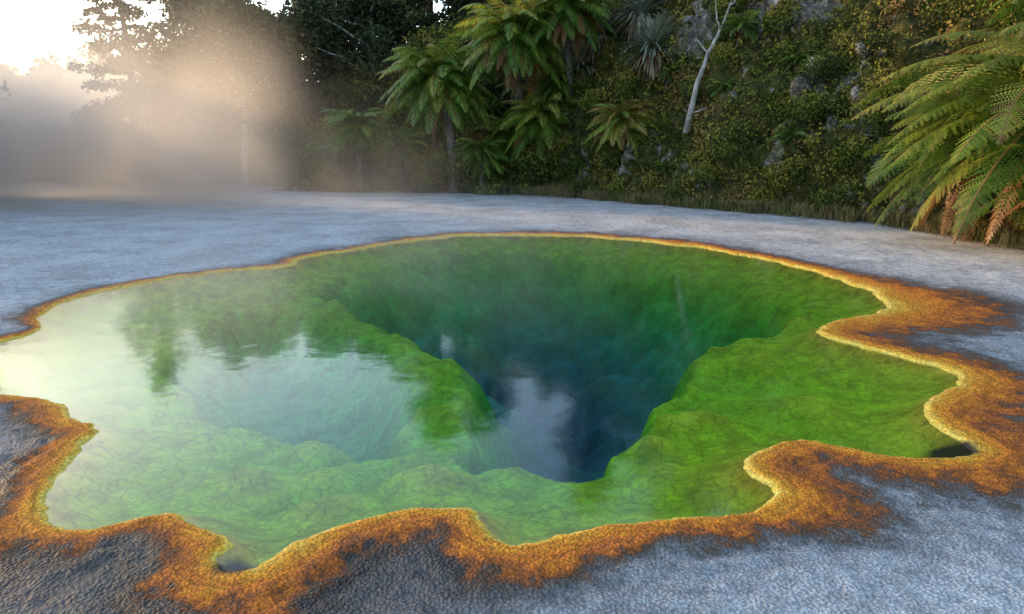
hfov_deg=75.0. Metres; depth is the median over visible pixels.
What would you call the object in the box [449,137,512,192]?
ponga fern
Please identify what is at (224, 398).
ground
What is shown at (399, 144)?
ponga fern
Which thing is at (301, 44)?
broadleaf tree
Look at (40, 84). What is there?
distant trees
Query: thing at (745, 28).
fern
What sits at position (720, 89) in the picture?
fern
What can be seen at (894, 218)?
grass
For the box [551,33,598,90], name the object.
astelia plant
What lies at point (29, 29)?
sky
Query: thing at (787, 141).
fern
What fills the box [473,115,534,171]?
tree fern
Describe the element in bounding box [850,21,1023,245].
fern
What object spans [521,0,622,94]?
tree fern
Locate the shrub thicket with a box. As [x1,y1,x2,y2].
[0,116,561,195]
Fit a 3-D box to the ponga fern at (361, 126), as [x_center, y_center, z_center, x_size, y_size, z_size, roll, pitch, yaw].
[-6.329,-6.439,27.550,3.076,3.476,3.079,-5,14,-22]
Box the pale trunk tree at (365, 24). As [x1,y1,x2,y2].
[297,0,417,122]
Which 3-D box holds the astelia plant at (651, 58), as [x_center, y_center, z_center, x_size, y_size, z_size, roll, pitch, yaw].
[4.656,-8.604,22.089,2.687,2.302,2.593,0,13,0]
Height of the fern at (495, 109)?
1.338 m
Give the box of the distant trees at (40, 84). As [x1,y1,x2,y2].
[0,38,163,130]
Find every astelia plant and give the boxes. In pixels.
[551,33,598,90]
[572,0,619,65]
[607,0,674,44]
[615,9,683,81]
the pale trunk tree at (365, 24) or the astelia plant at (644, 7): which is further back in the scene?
the pale trunk tree at (365, 24)
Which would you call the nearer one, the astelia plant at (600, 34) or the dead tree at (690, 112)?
the dead tree at (690, 112)
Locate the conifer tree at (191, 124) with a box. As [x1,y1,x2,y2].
[143,0,255,179]
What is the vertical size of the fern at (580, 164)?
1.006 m
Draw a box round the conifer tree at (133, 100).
[44,0,203,183]
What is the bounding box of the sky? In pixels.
[0,0,450,127]
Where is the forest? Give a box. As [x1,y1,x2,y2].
[135,0,479,126]
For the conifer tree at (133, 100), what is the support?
on the ground at (224, 398)
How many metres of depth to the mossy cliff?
19.56 m
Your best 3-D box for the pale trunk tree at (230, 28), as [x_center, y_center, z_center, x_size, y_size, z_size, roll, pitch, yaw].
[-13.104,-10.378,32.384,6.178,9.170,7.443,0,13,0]
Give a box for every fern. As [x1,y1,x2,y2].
[293,142,344,190]
[317,107,393,192]
[366,125,434,191]
[375,35,503,192]
[440,0,582,119]
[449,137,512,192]
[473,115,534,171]
[474,96,507,122]
[493,83,586,161]
[495,76,531,105]
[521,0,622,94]
[530,60,594,106]
[567,156,587,174]
[584,99,660,159]
[651,161,676,180]
[652,59,686,91]
[705,78,739,103]
[718,9,761,45]
[767,127,811,156]
[776,50,816,71]
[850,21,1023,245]
[863,89,1023,245]
[940,100,1023,230]
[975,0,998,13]
[976,0,1023,47]
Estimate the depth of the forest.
37.23 m
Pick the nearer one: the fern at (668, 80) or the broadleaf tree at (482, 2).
the fern at (668, 80)
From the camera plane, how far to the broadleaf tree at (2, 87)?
31.15 m
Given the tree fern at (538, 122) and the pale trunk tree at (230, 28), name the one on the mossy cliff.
the tree fern at (538, 122)
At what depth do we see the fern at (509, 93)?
28.19 m
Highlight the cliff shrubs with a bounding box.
[531,0,1023,212]
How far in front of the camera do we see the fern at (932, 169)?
12.31 m
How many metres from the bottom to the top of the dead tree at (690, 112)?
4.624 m
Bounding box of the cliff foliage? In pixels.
[0,0,1023,241]
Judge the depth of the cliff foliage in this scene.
20.19 m
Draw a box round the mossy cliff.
[0,0,1023,243]
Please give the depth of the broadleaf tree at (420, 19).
32.58 m
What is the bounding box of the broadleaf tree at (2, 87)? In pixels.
[0,77,10,100]
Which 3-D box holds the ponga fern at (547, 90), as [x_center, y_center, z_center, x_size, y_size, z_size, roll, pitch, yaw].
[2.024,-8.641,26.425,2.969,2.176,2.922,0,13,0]
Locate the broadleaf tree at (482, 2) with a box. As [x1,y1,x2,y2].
[442,0,486,17]
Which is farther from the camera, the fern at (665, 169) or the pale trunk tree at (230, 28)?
the pale trunk tree at (230, 28)
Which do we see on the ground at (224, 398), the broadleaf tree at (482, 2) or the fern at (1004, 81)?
the broadleaf tree at (482, 2)
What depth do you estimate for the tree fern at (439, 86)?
25.51 m
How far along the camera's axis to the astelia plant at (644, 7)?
23.40 m
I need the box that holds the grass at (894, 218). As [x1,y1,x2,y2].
[0,170,1023,249]
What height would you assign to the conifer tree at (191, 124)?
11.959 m
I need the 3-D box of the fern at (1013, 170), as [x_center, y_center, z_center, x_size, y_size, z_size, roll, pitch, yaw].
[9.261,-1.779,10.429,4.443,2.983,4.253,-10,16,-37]
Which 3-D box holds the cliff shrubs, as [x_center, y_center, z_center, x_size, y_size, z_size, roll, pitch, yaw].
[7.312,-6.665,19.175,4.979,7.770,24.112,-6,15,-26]
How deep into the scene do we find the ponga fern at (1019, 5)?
13.07 m
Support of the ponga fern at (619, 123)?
on the mossy cliff
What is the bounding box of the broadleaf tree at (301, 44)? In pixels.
[236,0,372,136]
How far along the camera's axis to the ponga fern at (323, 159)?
28.54 m
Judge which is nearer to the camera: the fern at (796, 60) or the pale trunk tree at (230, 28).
the fern at (796, 60)
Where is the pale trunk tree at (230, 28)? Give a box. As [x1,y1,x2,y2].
[161,0,300,185]
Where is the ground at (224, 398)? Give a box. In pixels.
[0,182,1023,613]
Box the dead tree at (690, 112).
[682,0,735,132]
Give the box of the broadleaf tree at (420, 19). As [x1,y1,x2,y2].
[363,0,476,53]

